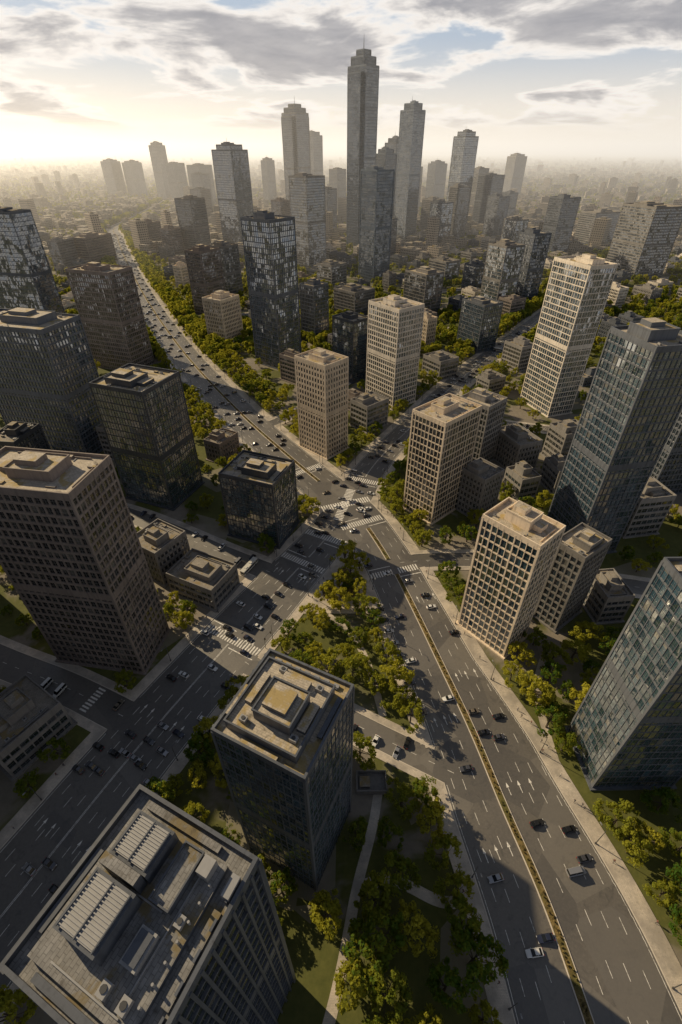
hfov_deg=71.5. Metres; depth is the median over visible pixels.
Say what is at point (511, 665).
tree
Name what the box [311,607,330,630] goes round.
tree
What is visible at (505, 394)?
tree
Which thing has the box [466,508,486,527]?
tree
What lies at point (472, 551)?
pavement
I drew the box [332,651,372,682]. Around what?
tree
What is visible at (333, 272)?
office building
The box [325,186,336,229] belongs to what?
office tower
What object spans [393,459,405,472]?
tree
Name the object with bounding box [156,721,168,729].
car
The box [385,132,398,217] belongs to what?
skyscraper
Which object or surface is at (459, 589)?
tree
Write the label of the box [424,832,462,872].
tree
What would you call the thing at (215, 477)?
tree
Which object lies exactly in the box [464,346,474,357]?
tree
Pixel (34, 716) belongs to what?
office building
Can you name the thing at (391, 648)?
tree
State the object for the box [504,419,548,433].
pavement
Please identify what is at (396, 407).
tree
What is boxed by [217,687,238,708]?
tree
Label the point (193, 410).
tree
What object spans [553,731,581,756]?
tree
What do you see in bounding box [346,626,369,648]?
tree
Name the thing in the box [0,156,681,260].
distant city
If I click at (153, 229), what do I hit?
apartment tower
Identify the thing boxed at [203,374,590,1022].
median shrubs
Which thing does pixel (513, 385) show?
tree
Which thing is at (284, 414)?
tree
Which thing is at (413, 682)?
car
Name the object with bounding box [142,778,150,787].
car
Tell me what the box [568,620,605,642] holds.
tree
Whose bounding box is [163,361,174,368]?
tree
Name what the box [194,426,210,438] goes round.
tree
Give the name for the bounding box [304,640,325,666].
tree
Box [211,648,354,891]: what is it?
office tower
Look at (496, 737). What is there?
car
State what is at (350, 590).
planting bed
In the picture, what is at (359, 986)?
tree
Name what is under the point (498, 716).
car
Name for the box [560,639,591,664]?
tree
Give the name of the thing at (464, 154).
skyscraper
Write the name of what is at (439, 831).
tree
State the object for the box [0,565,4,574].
tree
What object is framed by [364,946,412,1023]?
tree
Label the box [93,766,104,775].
car
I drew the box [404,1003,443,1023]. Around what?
tree
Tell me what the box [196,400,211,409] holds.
tree
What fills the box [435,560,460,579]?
tree
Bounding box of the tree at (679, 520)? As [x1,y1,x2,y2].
[668,515,681,527]
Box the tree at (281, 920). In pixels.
[277,911,283,925]
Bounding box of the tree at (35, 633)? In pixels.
[32,626,43,639]
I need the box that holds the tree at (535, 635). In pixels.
[522,625,548,647]
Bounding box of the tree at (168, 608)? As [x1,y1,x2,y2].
[163,602,177,621]
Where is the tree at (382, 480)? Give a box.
[377,477,391,487]
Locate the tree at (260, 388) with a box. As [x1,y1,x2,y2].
[258,385,265,393]
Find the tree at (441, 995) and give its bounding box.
[425,955,466,1013]
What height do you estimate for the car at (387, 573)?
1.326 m
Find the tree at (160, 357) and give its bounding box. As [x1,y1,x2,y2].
[157,353,166,364]
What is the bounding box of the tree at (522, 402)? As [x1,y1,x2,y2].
[515,398,527,407]
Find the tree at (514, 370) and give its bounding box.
[510,367,519,376]
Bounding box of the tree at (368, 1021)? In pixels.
[361,1016,389,1023]
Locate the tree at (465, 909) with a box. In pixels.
[444,893,483,956]
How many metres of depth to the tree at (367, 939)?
105.01 m
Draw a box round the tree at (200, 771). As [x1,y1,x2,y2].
[186,758,206,794]
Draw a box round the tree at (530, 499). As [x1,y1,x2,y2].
[518,496,536,507]
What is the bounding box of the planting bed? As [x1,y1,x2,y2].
[322,568,356,599]
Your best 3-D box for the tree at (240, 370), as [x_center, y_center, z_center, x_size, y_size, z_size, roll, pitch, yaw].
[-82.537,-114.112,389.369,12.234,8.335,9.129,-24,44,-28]
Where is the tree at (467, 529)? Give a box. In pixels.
[457,523,477,541]
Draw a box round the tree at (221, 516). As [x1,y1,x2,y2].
[216,514,226,525]
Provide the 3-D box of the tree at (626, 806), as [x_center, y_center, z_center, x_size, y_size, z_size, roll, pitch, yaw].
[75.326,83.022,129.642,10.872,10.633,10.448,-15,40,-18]
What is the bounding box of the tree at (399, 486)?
[388,480,404,497]
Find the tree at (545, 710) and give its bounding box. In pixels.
[534,702,569,737]
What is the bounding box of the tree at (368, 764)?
[353,730,376,770]
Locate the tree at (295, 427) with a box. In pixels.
[289,422,297,434]
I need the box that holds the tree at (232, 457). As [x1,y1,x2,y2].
[227,454,236,463]
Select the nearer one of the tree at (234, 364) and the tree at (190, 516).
the tree at (190, 516)
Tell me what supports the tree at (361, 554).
on the ground
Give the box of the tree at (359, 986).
[334,957,367,1014]
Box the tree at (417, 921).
[398,897,439,958]
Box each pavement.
[0,260,605,1023]
[0,635,138,736]
[105,200,681,1023]
[127,503,274,580]
[176,279,679,321]
[245,653,443,789]
[268,327,501,426]
[304,557,369,613]
[410,549,650,597]
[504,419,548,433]
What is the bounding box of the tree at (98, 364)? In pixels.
[94,359,100,369]
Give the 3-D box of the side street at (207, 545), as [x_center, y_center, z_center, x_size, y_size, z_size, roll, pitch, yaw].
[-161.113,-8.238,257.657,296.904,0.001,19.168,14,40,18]
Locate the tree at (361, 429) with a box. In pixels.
[354,426,366,433]
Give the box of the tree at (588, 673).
[579,668,599,685]
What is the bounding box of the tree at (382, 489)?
[377,486,389,499]
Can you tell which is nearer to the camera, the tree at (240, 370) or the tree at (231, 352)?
the tree at (240, 370)
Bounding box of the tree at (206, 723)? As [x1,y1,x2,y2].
[191,715,218,751]
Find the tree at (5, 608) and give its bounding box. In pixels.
[0,604,13,615]
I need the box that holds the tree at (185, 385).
[182,382,193,393]
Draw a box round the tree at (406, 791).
[384,777,421,820]
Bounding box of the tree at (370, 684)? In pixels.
[362,666,387,695]
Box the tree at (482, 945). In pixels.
[440,924,509,996]
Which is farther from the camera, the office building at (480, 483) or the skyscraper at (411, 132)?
the skyscraper at (411, 132)
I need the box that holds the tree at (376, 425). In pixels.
[367,420,382,435]
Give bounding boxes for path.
[322,795,381,1023]
[329,614,386,716]
[355,875,457,908]
[534,656,558,758]
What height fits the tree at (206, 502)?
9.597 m
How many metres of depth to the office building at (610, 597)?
185.33 m
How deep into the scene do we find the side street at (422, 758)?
149.90 m
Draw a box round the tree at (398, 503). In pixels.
[390,498,407,515]
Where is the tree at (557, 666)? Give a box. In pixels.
[539,658,562,683]
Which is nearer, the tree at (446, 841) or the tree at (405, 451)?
the tree at (446, 841)
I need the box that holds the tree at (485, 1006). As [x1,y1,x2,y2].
[467,995,502,1023]
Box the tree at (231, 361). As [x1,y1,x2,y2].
[225,357,234,363]
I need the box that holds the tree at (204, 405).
[200,402,213,418]
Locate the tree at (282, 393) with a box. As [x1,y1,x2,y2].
[274,387,288,403]
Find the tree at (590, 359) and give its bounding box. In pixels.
[586,357,594,367]
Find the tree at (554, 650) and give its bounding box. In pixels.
[541,641,570,670]
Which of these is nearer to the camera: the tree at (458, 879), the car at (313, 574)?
the tree at (458, 879)
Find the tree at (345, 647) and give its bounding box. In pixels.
[334,643,355,658]
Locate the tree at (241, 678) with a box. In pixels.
[224,675,248,693]
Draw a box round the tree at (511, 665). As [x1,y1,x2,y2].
[501,659,522,687]
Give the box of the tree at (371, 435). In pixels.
[362,432,374,440]
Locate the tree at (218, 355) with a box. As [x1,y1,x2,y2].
[212,352,225,364]
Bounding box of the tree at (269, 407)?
[264,399,274,410]
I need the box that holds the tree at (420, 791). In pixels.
[412,774,440,815]
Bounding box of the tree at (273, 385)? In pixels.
[261,378,275,393]
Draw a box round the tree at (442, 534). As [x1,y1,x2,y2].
[439,525,454,543]
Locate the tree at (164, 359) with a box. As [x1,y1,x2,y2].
[161,358,170,365]
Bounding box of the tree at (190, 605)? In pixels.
[178,599,196,614]
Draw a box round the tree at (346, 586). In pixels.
[342,579,352,589]
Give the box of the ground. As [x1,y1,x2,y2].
[0,151,681,1023]
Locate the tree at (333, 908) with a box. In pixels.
[308,888,342,940]
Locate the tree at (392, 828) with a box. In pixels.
[376,816,404,851]
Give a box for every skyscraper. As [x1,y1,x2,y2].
[148,141,170,199]
[281,100,310,199]
[310,130,322,174]
[346,48,378,248]
[376,146,396,216]
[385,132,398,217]
[394,97,425,239]
[446,129,478,224]
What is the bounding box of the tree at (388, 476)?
[386,471,400,482]
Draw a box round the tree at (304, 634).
[295,631,313,646]
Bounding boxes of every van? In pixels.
[40,677,52,688]
[52,683,66,697]
[234,557,241,564]
[349,469,357,473]
[565,865,585,877]
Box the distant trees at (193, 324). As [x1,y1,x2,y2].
[0,176,681,356]
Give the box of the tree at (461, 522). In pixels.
[457,520,465,531]
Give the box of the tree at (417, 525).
[409,521,424,533]
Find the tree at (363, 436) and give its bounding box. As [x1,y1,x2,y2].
[356,432,366,446]
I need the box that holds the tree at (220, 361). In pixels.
[217,358,227,369]
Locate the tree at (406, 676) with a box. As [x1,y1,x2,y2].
[379,659,414,687]
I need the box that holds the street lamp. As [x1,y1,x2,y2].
[508,1003,522,1018]
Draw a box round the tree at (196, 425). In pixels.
[191,423,201,431]
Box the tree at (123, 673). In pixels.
[113,668,136,692]
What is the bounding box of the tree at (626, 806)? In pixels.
[593,798,643,840]
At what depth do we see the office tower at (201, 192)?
1177.43 m
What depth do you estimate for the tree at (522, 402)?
341.26 m
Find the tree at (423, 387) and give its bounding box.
[416,383,429,389]
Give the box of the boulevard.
[107,200,681,1023]
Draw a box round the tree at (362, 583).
[348,577,366,596]
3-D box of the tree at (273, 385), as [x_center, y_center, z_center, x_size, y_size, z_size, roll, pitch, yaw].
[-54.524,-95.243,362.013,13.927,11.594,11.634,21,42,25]
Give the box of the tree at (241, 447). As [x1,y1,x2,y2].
[237,443,250,451]
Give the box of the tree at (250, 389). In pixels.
[248,386,257,397]
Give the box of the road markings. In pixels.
[0,213,681,1023]
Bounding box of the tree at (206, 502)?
[199,493,213,508]
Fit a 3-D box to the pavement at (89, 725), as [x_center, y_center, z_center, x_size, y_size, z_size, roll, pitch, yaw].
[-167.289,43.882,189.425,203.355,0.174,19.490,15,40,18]
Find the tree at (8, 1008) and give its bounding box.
[0,984,37,1023]
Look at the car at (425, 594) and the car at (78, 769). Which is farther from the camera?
the car at (425, 594)
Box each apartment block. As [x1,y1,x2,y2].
[38,231,49,241]
[57,287,66,293]
[61,291,73,299]
[279,348,299,384]
[298,271,308,281]
[306,265,316,275]
[326,243,335,256]
[328,333,331,348]
[351,257,355,266]
[353,245,358,253]
[396,273,404,283]
[448,294,464,310]
[467,238,478,247]
[483,251,486,261]
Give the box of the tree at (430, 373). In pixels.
[425,370,441,384]
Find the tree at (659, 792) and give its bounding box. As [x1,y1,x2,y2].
[639,786,681,823]
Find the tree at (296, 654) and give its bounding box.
[288,649,319,664]
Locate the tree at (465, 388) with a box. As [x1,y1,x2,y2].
[461,385,470,394]
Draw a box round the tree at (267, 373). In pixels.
[261,371,271,379]
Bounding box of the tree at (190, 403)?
[186,400,195,408]
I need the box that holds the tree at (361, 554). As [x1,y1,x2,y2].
[347,551,370,571]
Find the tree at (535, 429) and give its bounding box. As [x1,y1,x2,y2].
[529,422,542,435]
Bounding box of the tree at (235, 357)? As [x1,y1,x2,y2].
[232,353,243,362]
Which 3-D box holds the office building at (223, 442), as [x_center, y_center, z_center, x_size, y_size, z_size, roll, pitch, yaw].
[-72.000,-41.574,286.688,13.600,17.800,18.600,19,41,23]
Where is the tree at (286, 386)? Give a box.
[281,383,289,390]
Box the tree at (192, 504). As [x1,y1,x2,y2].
[185,501,197,510]
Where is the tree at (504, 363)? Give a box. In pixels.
[499,360,511,370]
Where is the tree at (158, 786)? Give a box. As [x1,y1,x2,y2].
[144,776,176,799]
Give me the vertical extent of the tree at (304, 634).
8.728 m
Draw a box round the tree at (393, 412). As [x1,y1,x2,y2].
[389,410,399,419]
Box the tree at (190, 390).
[185,385,203,402]
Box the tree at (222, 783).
[207,752,227,788]
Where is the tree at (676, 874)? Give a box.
[665,860,681,896]
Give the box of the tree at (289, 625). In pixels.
[279,618,298,642]
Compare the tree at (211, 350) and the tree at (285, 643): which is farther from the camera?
the tree at (211, 350)
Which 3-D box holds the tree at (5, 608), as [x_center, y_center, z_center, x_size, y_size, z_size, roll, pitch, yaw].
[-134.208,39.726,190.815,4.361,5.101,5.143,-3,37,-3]
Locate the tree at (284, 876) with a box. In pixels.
[270,867,298,905]
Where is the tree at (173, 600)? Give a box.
[166,591,178,604]
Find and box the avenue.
[0,312,540,990]
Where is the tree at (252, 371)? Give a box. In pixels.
[248,369,258,378]
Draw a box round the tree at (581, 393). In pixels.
[578,389,586,400]
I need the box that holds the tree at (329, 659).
[310,647,350,676]
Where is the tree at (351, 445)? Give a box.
[349,443,360,453]
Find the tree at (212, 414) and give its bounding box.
[206,409,214,422]
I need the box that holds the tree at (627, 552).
[618,545,635,560]
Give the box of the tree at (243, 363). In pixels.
[237,360,248,368]
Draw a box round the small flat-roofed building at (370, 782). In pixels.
[356,770,386,794]
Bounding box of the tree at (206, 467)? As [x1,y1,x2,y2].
[201,464,211,472]
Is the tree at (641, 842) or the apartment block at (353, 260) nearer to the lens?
the tree at (641, 842)
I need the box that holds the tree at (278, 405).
[274,401,285,410]
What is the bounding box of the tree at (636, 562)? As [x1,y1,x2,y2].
[631,558,651,571]
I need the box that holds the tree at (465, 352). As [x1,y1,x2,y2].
[459,348,468,356]
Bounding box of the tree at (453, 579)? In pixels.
[441,575,464,590]
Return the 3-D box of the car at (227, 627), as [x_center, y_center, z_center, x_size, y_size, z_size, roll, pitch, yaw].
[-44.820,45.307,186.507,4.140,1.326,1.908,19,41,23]
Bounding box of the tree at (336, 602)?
[327,586,351,609]
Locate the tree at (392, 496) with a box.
[381,491,398,508]
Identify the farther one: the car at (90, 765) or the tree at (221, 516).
the tree at (221, 516)
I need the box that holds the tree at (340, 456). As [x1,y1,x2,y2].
[334,454,347,467]
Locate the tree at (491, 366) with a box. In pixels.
[485,363,494,368]
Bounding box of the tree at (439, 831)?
[416,796,446,847]
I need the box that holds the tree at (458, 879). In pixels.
[433,870,474,914]
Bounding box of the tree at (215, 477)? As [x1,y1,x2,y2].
[210,473,219,485]
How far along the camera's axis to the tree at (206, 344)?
428.34 m
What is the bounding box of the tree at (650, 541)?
[646,534,669,548]
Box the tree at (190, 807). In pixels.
[180,801,209,822]
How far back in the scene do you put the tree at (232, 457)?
273.24 m
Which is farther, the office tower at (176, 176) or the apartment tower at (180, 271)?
the office tower at (176, 176)
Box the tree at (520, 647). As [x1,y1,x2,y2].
[508,641,537,665]
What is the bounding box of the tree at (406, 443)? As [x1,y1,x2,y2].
[402,436,409,447]
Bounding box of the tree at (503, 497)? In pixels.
[499,490,510,500]
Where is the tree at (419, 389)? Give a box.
[416,387,425,396]
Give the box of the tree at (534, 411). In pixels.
[527,409,539,418]
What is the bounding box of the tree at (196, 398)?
[190,392,200,402]
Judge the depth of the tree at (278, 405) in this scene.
339.11 m
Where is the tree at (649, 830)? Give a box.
[633,819,666,854]
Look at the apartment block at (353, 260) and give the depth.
761.58 m
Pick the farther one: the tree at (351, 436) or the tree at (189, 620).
the tree at (351, 436)
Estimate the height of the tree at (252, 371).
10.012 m
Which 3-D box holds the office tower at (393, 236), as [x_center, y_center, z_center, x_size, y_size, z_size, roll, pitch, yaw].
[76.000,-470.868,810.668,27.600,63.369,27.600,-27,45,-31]
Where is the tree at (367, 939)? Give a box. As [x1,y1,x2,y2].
[341,909,406,998]
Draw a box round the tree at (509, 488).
[499,481,515,495]
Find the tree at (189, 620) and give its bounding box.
[170,610,193,629]
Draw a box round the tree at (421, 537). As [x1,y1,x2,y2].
[412,529,433,546]
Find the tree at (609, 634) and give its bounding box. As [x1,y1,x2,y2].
[599,626,622,655]
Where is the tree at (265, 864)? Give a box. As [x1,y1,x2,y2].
[258,853,273,880]
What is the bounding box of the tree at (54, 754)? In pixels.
[36,737,70,762]
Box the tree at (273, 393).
[265,389,278,399]
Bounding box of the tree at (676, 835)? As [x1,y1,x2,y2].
[658,826,681,859]
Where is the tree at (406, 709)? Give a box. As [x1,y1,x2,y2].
[397,697,424,733]
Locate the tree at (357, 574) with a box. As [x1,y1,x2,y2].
[350,570,363,584]
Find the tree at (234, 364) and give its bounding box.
[227,362,241,371]
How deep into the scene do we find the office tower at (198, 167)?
1534.11 m
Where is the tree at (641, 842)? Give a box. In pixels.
[617,825,649,868]
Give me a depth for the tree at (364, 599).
188.68 m
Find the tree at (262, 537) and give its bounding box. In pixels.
[257,532,275,552]
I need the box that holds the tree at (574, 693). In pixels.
[569,682,590,711]
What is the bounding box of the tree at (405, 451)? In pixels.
[403,446,408,456]
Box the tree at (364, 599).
[351,593,381,614]
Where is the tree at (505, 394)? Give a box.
[499,390,507,396]
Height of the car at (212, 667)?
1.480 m
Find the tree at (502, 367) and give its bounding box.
[497,364,507,370]
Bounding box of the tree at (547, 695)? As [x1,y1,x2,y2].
[518,669,554,706]
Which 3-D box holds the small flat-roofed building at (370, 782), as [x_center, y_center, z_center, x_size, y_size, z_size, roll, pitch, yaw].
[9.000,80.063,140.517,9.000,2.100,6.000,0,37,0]
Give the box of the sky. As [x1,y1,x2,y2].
[0,0,681,150]
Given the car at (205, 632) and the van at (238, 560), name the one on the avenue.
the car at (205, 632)
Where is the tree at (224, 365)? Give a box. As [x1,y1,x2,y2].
[220,361,231,373]
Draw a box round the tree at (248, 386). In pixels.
[242,383,254,390]
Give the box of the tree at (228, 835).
[221,823,240,844]
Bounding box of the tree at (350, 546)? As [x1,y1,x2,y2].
[328,540,356,562]
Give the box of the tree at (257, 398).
[255,393,265,404]
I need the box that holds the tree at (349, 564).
[337,559,362,578]
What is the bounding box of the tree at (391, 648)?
[373,636,404,669]
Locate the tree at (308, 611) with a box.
[298,603,317,622]
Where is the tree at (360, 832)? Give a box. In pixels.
[341,815,367,852]
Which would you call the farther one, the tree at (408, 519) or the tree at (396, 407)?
the tree at (396, 407)
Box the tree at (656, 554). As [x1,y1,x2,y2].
[646,551,662,563]
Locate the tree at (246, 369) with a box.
[244,365,251,373]
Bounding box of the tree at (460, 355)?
[456,351,464,361]
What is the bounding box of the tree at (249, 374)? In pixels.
[241,372,256,381]
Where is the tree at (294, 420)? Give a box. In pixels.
[291,414,297,423]
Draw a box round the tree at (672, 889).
[642,877,679,909]
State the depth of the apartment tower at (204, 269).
517.82 m
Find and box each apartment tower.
[46,236,78,267]
[71,232,117,262]
[144,219,161,240]
[159,224,184,254]
[172,261,189,287]
[184,244,225,314]
[202,290,243,341]
[207,240,244,295]
[294,347,349,459]
[403,393,481,525]
[460,387,507,461]
[574,208,620,244]
[606,201,681,279]
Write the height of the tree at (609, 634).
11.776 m
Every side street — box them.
[0,644,132,728]
[129,508,270,575]
[173,278,668,324]
[244,657,443,781]
[269,328,499,424]
[412,553,648,594]
[502,422,548,431]
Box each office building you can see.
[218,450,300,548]
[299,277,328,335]
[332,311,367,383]
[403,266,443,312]
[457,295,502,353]
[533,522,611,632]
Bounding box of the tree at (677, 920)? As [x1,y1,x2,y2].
[668,904,681,948]
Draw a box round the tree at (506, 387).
[500,386,510,393]
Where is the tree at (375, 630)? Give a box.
[366,627,383,643]
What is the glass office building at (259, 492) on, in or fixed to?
on the ground
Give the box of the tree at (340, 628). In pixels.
[329,617,352,634]
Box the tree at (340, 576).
[330,570,352,587]
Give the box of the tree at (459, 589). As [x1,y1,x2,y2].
[445,584,465,605]
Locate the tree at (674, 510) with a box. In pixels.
[666,504,681,519]
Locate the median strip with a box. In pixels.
[113,226,594,1023]
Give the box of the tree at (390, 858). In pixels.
[376,849,421,897]
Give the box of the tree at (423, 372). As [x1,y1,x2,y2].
[420,369,426,379]
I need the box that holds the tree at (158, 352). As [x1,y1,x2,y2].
[155,349,166,356]
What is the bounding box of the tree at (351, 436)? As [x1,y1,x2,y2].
[349,434,356,442]
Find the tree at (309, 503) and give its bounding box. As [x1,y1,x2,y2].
[300,496,320,514]
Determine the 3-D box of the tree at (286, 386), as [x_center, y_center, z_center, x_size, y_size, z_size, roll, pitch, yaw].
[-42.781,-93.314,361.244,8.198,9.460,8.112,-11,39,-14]
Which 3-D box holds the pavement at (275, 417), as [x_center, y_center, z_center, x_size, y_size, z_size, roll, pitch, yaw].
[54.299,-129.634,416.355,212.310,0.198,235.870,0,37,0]
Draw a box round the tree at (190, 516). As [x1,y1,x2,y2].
[182,513,198,522]
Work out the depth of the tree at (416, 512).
234.56 m
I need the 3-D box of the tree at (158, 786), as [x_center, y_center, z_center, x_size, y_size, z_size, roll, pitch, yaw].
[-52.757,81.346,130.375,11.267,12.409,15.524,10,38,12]
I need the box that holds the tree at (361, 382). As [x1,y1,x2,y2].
[357,379,365,388]
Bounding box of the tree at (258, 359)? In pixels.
[254,357,262,365]
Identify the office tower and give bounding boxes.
[0,207,64,312]
[0,307,102,453]
[0,446,171,674]
[0,784,295,1023]
[65,262,155,369]
[89,363,204,510]
[100,158,126,194]
[121,160,148,195]
[165,162,187,198]
[174,195,210,249]
[186,163,216,203]
[190,172,213,208]
[190,187,212,216]
[211,139,253,242]
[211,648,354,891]
[240,210,301,369]
[261,155,276,202]
[271,197,290,215]
[288,173,325,267]
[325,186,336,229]
[329,167,345,209]
[358,166,394,282]
[365,294,424,409]
[390,217,396,254]
[418,166,422,208]
[420,196,444,229]
[425,158,447,197]
[429,199,453,242]
[448,183,470,237]
[456,497,565,659]
[470,166,488,205]
[472,172,504,223]
[480,239,524,299]
[482,193,509,236]
[501,215,528,242]
[502,153,526,194]
[502,190,518,216]
[515,227,551,299]
[520,253,617,417]
[542,193,580,254]
[547,317,681,553]
[564,557,681,790]
[650,409,681,493]
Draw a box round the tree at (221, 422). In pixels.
[210,419,226,429]
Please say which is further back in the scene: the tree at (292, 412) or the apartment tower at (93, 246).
the apartment tower at (93, 246)
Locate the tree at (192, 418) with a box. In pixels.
[189,416,201,424]
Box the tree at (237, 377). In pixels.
[233,373,241,385]
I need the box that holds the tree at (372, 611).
[360,607,385,628]
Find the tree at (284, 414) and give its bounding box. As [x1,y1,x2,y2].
[279,410,290,423]
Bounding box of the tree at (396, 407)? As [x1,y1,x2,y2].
[394,399,405,411]
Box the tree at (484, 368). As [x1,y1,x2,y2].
[477,366,491,371]
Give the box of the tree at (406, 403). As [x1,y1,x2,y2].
[397,399,408,409]
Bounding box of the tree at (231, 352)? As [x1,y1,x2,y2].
[225,349,236,358]
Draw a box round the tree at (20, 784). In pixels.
[13,767,39,798]
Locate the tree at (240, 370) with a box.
[233,368,244,377]
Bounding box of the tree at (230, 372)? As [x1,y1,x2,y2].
[227,368,233,377]
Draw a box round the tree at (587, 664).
[582,658,600,671]
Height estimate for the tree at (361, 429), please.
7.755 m
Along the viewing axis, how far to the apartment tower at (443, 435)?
223.36 m
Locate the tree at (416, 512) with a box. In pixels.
[410,509,428,521]
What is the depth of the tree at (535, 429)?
304.30 m
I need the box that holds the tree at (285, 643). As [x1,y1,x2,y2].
[270,634,291,653]
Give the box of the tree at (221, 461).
[214,456,226,468]
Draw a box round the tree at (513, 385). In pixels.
[508,383,515,391]
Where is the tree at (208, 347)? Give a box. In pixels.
[203,344,214,355]
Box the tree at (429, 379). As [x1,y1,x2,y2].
[421,376,436,385]
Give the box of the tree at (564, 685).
[558,679,574,701]
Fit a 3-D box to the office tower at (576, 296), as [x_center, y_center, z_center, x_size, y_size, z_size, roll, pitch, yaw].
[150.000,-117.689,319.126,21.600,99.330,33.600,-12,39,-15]
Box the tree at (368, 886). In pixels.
[353,867,391,925]
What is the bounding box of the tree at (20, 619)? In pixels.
[14,613,32,625]
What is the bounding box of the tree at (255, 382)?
[251,378,262,391]
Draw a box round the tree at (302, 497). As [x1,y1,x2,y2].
[298,494,311,508]
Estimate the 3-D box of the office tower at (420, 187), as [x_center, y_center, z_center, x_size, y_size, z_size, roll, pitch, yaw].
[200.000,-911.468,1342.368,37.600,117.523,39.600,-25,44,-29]
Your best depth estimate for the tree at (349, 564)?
205.15 m
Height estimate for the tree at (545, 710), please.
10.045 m
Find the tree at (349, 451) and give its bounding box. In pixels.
[338,448,357,462]
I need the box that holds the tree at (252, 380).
[247,377,257,389]
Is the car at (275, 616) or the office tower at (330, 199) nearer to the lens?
the car at (275, 616)
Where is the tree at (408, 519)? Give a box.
[398,514,417,526]
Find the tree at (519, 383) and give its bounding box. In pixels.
[513,376,524,390]
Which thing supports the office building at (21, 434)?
on the ground
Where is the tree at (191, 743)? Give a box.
[183,728,214,767]
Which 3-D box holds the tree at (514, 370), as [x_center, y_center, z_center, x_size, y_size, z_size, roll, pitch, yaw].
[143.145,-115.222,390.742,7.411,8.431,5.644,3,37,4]
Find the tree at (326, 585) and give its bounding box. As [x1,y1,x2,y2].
[314,580,337,600]
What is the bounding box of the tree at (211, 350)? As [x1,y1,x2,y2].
[206,348,215,357]
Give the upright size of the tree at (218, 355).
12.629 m
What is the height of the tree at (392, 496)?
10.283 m
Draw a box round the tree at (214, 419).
[211,416,219,424]
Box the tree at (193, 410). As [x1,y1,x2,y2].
[190,406,201,418]
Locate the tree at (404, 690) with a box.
[380,683,415,709]
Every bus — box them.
[240,557,257,575]
[493,347,502,351]
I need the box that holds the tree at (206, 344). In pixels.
[199,341,211,351]
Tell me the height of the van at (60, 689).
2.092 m
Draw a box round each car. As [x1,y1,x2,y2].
[22,862,36,875]
[41,857,56,870]
[48,884,58,894]
[71,764,84,774]
[84,761,96,770]
[92,741,103,751]
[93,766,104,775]
[108,748,119,757]
[112,699,124,710]
[118,748,130,757]
[124,729,136,738]
[128,754,141,761]
[134,760,146,770]
[142,736,154,745]
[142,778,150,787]
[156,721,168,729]
[156,746,168,756]
[166,674,176,681]
[172,728,184,737]
[178,671,189,678]
[199,629,209,635]
[207,663,217,670]
[220,682,230,690]
[222,624,231,630]
[225,632,234,638]
[236,601,245,606]
[239,649,249,656]
[243,623,252,630]
[243,634,252,641]
[252,613,262,619]
[252,623,262,629]
[261,594,270,599]
[263,603,272,608]
[271,614,280,619]
[274,591,283,596]
[283,582,291,587]
[297,573,306,579]
[307,564,315,568]
[308,572,317,577]
[353,724,358,735]
[363,563,372,567]
[372,734,379,746]
[383,571,392,575]
[384,629,393,633]
[392,745,400,758]
[394,614,404,618]
[403,579,412,583]
[403,736,411,748]
[404,680,415,685]
[405,658,416,663]
[420,592,429,597]
[422,709,427,714]
[426,604,435,609]
[442,695,454,701]
[449,629,459,634]
[459,764,472,772]
[467,708,479,714]
[477,729,490,735]
[487,873,504,883]
[492,713,504,719]
[492,734,505,740]
[525,947,544,958]
[529,818,544,827]
[536,933,554,943]
[561,825,576,834]
[576,853,592,863]
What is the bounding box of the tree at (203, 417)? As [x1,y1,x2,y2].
[195,413,211,428]
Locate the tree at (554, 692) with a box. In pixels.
[548,687,557,704]
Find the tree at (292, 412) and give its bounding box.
[288,406,297,418]
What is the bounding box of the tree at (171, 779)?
[159,773,184,801]
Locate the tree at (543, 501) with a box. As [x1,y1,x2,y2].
[533,490,553,509]

